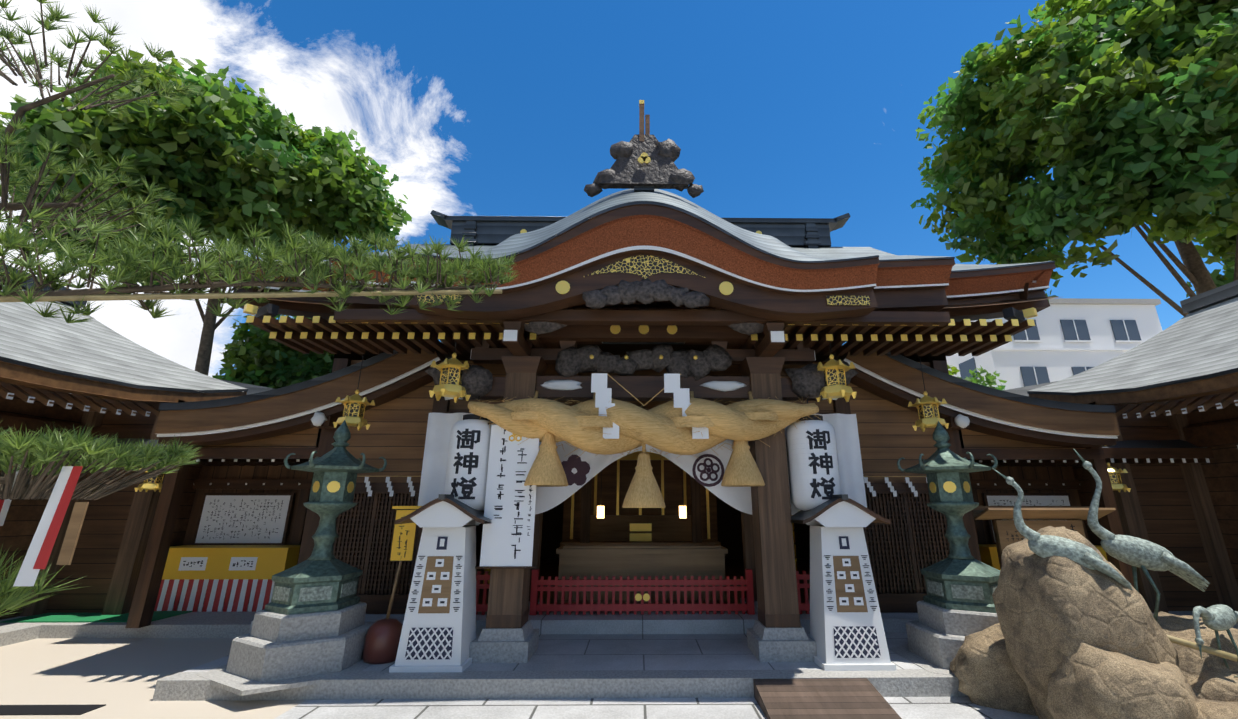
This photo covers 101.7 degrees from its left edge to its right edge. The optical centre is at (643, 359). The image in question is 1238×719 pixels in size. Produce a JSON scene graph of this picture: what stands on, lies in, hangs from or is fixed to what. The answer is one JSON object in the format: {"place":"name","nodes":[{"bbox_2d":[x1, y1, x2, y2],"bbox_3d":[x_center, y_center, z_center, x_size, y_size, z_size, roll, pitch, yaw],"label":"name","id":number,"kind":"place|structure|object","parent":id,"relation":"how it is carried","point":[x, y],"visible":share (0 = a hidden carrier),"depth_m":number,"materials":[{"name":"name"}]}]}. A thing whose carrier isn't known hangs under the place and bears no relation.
{"place":"outdoors","nodes":[
{"label":"outdoors","id":0,"kind":"place"},
{"bbox_2d":[0,638,304,718],"bbox_3d":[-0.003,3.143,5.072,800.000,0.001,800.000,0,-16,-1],"label":"ground","id":1,"kind":"structure","parent":0,"point":[119,677],"depth_m":4.92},
{"bbox_2d":[0,49,411,375],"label":"tree","id":2,"kind":"object","parent":1,"relation":"on","point":[218,157],"depth_m":12.28,"materials":[{"name":"green plant"}]},
{"bbox_2d":[212,314,334,388],"bbox_3d":[-10.678,2.159,16.897,7.671,8.589,7.113,0,-16,-1],"label":"tree","id":3,"kind":"object","parent":1,"relation":"on","point":[258,357],"visible":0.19,"depth_m":14.97,"materials":[{"name":"green plant"}]},
{"bbox_2d":[0,610,901,718],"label":"mats","id":4,"kind":"object","parent":1,"relation":"on","point":[847,698],"visible":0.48,"depth_m":4.14,"materials":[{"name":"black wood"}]},
{"bbox_2d":[979,544,1107,569],"bbox_3d":[6.116,3.291,7.661,1.940,0.860,0.540,0,-16,-1],"label":"table","id":5,"kind":"object","parent":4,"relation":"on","point":[989,554],"depth_m":7.53,"materials":[{"name":"orange"}]},
{"bbox_2d":[0,604,1237,700],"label":"platform stone","id":6,"kind":"object","parent":1,"relation":"on","point":[689,654],"visible":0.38,"depth_m":4.73,"materials":[{"name":"stone"}]},
{"bbox_2d":[154,545,299,611],"bbox_3d":[-6.183,3.247,7.512,1.940,0.860,0.540,0,-16,-1],"label":"table","id":7,"kind":"object","parent":6,"relation":"on","point":[216,568],"visible":0.9,"depth_m":7.29,"materials":[{"name":"yellow"}]},
{"bbox_2d":[192,493,1071,544],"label":"notice boards","id":8,"kind":"object","parent":7,"relation":"on","point":[243,518],"visible":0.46,"depth_m":8.00,"materials":[{"name":"white wood"}]},
{"bbox_2d":[197,420,386,695],"bbox_3d":[-3.280,1.807,5.189,1.386,2.390,1.600,0,-16,-1],"label":"toro","id":9,"kind":"object","parent":6,"relation":"on","point":[310,626],"visible":1,"depth_m":4.73,"materials":[{"name":"stone"}]},
{"bbox_2d":[362,506,421,663],"bbox_3d":[-2.569,2.252,5.143,0.352,1.450,0.350,14,-22,-40],"label":"sign stand","id":10,"kind":"object","parent":6,"relation":"on","point":[382,640],"visible":0.77,"depth_m":4.97,"materials":[{"name":"brown"}]},
{"bbox_2d":[389,494,491,672],"bbox_3d":[-1.979,2.159,5.020,0.860,1.560,0.660,0,-16,-1],"label":"lantern stand","id":11,"kind":"object","parent":6,"relation":"on","point":[438,632],"visible":0.94,"depth_m":4.82,"materials":[{"name":"white wood"}]},
{"bbox_2d":[0,264,1237,619],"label":"side buildings","id":12,"kind":"structure","parent":6,"relation":"on","point":[1176,380],"depth_m":7.41,"materials":[{"name":"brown wood"}]},
{"bbox_2d":[297,343,981,613],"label":"hall walls","id":13,"kind":"structure","parent":6,"relation":"on","point":[907,544],"depth_m":6.86,"materials":[{"name":"brown wood"}]},
{"bbox_2d":[125,340,1133,627],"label":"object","id":14,"kind":"structure","parent":13,"relation":"on","point":[271,424],"depth_m":6.77,"materials":[{"name":"brown wood"}]},
{"bbox_2d":[483,451,797,583],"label":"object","id":15,"kind":"object","parent":13,"relation":"in","point":[594,511],"visible":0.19,"depth_m":11.06,"materials":[{"name":"orange"}]},
{"bbox_2d":[973,506,1115,568],"bbox_3d":[5.212,2.655,6.532,1.700,1.450,0.626,0,-16,-1],"label":"kosatsu","id":16,"kind":"object","parent":13,"relation":"attached to","point":[1007,533],"visible":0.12,"depth_m":6.60,"materials":[{"name":"brown wood"}]},
{"bbox_2d":[293,309,989,662],"bbox_3d":[-0.006,1.351,5.876,8.600,3.590,2.056,0,-16,-1],"label":"porch frame","id":17,"kind":"object","parent":6,"relation":"on","point":[775,633],"visible":0.65,"depth_m":5.43,"materials":[{"name":"wood"}]},
{"bbox_2d":[475,423,538,568],"bbox_3d":[-1.379,1.384,5.222,0.600,1.461,0.024,0,-16,-1],"label":"banner","id":18,"kind":"object","parent":17,"relation":"attached to","point":[508,530],"visible":0.92,"depth_m":5.19,"materials":[{"name":"white paper"}]},
{"bbox_2d":[135,342,1130,491],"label":"hanging lanterns","id":19,"kind":"object","parent":17,"relation":"attached to","point":[449,385],"visible":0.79,"depth_m":5.87,"materials":[{"name":"orange"}]},
{"bbox_2d":[246,316,1034,355],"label":"rafter ends","id":20,"kind":"object","parent":17,"relation":"on","point":[320,335],"visible":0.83,"depth_m":5.77,"materials":[{"name":"brown wood"}]},
{"bbox_2d":[425,278,857,399],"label":"wood carvings","id":21,"kind":"object","parent":17,"relation":"attached to","point":[808,381],"visible":0.79,"depth_m":5.76,"materials":[{"name":"grey wood"}]},
{"bbox_2d":[357,373,926,496],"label":"paper streamers","id":22,"kind":"object","parent":17,"relation":"attached to","point":[603,395],"visible":0.62,"depth_m":5.37,"materials":[{"name":"white paper"}]},
{"bbox_2d":[226,210,1058,343],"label":"roof","id":23,"kind":"structure","parent":17,"relation":"on","point":[974,292],"depth_m":6.08,"materials":[{"name":"grey metal"}]},
{"bbox_2d":[331,252,954,311],"bbox_3d":[0.002,-0.993,5.857,6.793,1.012,0.900,0,-16,-1],"label":"roof eave","id":24,"kind":"object","parent":23,"relation":"attached to","point":[909,283],"visible":0.29,"depth_m":5.57,"materials":[{"name":"brown wood"}]},
{"bbox_2d":[584,100,703,201],"bbox_3d":[-0.020,-2.080,7.783,1.423,1.346,3.708,0,-16,-1],"label":"ridge ornament","id":25,"kind":"object","parent":23,"relation":"attached to","point":[643,162],"visible":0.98,"depth_m":5.96,"materials":[{"name":"grey metal"}]},
{"bbox_2d":[417,189,876,260],"bbox_3d":[-0.002,-1.685,6.423,4.660,2.160,2.400,0,-16,-1],"label":"roof edge","id":26,"kind":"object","parent":23,"relation":"on","point":[526,240],"depth_m":5.53,"materials":[{"name":"grey metal"}]},
{"bbox_2d":[418,413,866,514],"bbox_3d":[-0.006,1.208,5.869,5.100,1.160,0.120,0,-16,-1],"label":"curtain","id":27,"kind":"object","parent":17,"relation":"hanging from","point":[706,469],"visible":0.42,"depth_m":5.86,"materials":[{"name":"fabric"}]},
{"bbox_2d":[444,396,841,510],"bbox_3d":[-0.001,1.037,5.558,4.262,1.325,0.525,0,-16,-1],"label":"paper lantern","id":28,"kind":"object","parent":17,"relation":"attached to","point":[813,465],"visible":0.83,"depth_m":5.33,"materials":[{"name":"white paper"}]},
{"bbox_2d":[408,201,879,348],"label":"curved gable","id":29,"kind":"structure","parent":17,"relation":"on","point":[678,247],"depth_m":5.16,"materials":[{"name":"brown wood"}]},
{"bbox_2d":[468,391,820,507],"bbox_3d":[0.021,0.926,5.403,3.862,1.279,0.630,0,-16,-1],"label":"shimenawa rope","id":30,"kind":"object","parent":17,"relation":"attached to","point":[665,427],"visible":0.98,"depth_m":5.26,"materials":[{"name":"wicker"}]},
{"bbox_2d":[556,543,727,602],"bbox_3d":[-0.027,3.015,7.088,2.320,0.770,0.780,0,-16,-1],"label":"offering box","id":31,"kind":"object","parent":6,"relation":"on","point":[639,560],"visible":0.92,"depth_m":6.79,"materials":[{"name":"brown wood"}]},
{"bbox_2d":[476,569,809,614],"bbox_3d":[-0.018,2.915,6.367,5.150,0.560,0.080,0,-16,-1],"label":"red fence","id":32,"kind":"object","parent":6,"relation":"on","point":[642,606],"visible":0.71,"depth_m":6.33,"materials":[{"name":"red wood"}]},
{"bbox_2d":[88,379,1213,603],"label":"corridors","id":33,"kind":"object","parent":6,"relation":"on","point":[246,475],"visible":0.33,"depth_m":8.16,"materials":[{"name":"brown wood"}]},
{"bbox_2d":[791,494,896,670],"bbox_3d":[1.981,2.173,5.068,0.860,1.560,0.660,0,-16,-1],"label":"lantern stand","id":34,"kind":"object","parent":6,"relation":"on","point":[847,632],"visible":0.88,"depth_m":4.87,"materials":[{"name":"white wood"}]},
{"bbox_2d":[888,421,999,675],"bbox_3d":[3.280,1.830,5.268,1.386,2.390,1.600,0,-16,-1],"label":"toro","id":35,"kind":"object","parent":6,"relation":"on","point":[955,606],"visible":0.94,"depth_m":5.06,"materials":[{"name":"metal"}]},
{"bbox_2d":[949,526,1237,718],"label":"fountain rocks","id":36,"kind":"object","parent":1,"relation":"on","point":[1065,638],"visible":0.96,"depth_m":3.55,"materials":[{"name":"brown stone"}]},
{"bbox_2d":[992,468,1132,589],"bbox_3d":[3.194,1.395,3.852,0.700,1.131,0.239,-9,-18,28],"label":"crane","id":37,"kind":"object","parent":36,"relation":"on","point":[1043,546],"visible":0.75,"depth_m":3.80,"materials":[{"name":"teal metal"}]},
{"bbox_2d":[1074,449,1209,620],"bbox_3d":[4.035,1.410,4.109,0.668,1.367,0.258,-4,-17,14],"label":"crane","id":38,"kind":"object","parent":36,"relation":"on","point":[1143,554],"visible":0.83,"depth_m":4.02,"materials":[{"name":"teal metal"}]},
{"bbox_2d":[1193,604,1237,676],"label":"crane","id":39,"kind":"object","parent":36,"relation":"on","point":[1218,617],"visible":0.92,"depth_m":3.47,"materials":[{"name":"teal metal"}]},
{"bbox_2d":[0,0,518,616],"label":"pine","id":40,"kind":"object","parent":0,"point":[40,446],"depth_m":3.16,"materials":[{"name":"green plant"}]},
{"bbox_2d":[13,466,88,585],"bbox_3d":[-2.985,0.838,2.554,0.261,0.580,0.022,-1,-16,3],"label":"hanging banner","id":41,"kind":"object","parent":40,"relation":"attached to","point":[37,556],"visible":1,"depth_m":2.55,"materials":[{"name":"white"}]},
{"bbox_2d":[0,0,1225,393],"label":"sky","id":42,"kind":"structure","parent":0,"point":[775,108],"materials":[{"name":"blue"}]},
{"bbox_2d":[275,697,1038,718],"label":"paving","id":43,"kind":"structure","parent":0,"point":[750,708],"depth_m":4.11,"materials":[{"name":"stone"}]},
{"bbox_2d":[947,365,1006,389],"bbox_3d":[12.951,2.314,21.384,6.114,4.554,4.121,-2,-16,7],"label":"tree","id":44,"kind":"object","parent":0,"point":[990,381],"visible":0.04,"depth_m":21.20,"materials":[{"name":"green plant"}]},
{"bbox_2d":[946,298,1161,389],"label":"white building","id":45,"kind":"structure","parent":0,"point":[1063,338],"depth_m":29.59,"materials":[{"name":"white paint"}]},
{"bbox_2d":[910,0,1237,316],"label":"tree","id":46,"kind":"object","parent":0,"point":[1121,116],"depth_m":14.42,"materials":[{"name":"green plant"}]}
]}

